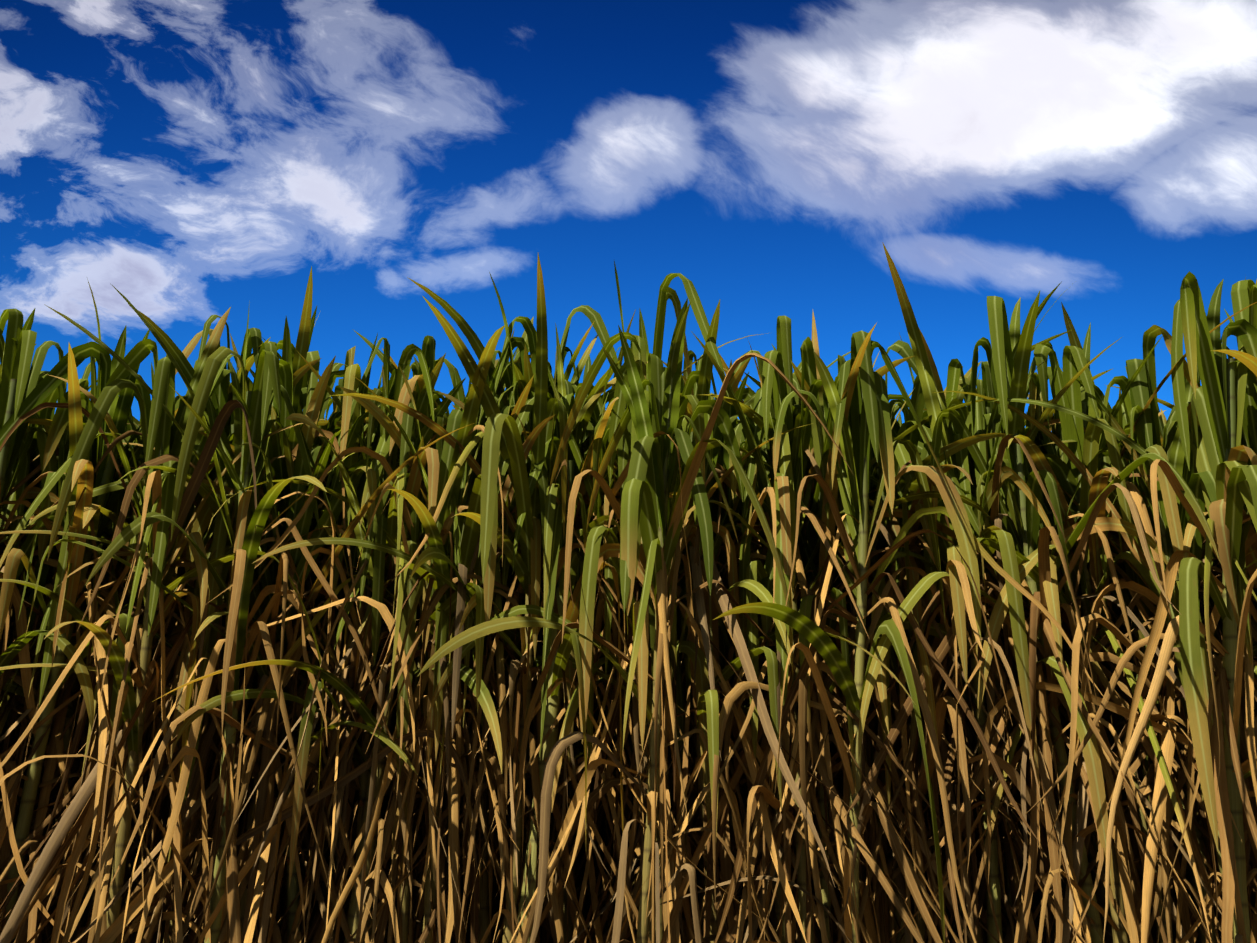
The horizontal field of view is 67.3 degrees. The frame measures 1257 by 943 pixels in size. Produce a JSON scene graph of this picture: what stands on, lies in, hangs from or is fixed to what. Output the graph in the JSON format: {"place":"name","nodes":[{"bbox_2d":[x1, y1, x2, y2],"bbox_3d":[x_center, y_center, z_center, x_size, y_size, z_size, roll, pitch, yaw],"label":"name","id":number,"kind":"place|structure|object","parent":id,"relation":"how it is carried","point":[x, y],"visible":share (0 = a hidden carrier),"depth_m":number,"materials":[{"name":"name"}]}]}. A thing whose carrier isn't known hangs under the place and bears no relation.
{"place":"outdoors","nodes":[
{"label":"outdoors","id":0,"kind":"place"},
{"bbox_2d":[0,358,1256,942],"bbox_3d":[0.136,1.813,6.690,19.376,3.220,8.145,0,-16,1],"label":"plant stalks","id":1,"kind":"object","parent":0,"point":[30,792],"visible":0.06,"depth_m":3.26,"materials":[{"name":"plant"}]},
{"bbox_2d":[0,353,1256,942],"bbox_3d":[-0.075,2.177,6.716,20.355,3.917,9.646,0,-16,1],"label":"dry leaves","id":2,"kind":"object","parent":1,"relation":"attached to","point":[92,805],"visible":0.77,"depth_m":3.12,"materials":[{"name":"plant"}]},
{"bbox_2d":[0,242,1256,942],"bbox_3d":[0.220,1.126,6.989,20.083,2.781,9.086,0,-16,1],"label":"green leaves","id":3,"kind":"object","parent":1,"relation":"on","point":[946,442],"visible":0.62,"depth_m":3.35,"materials":[{"name":"plant"}]},
{"bbox_2d":[0,0,1256,431],"label":"sky","id":4,"kind":"structure","parent":0,"point":[196,160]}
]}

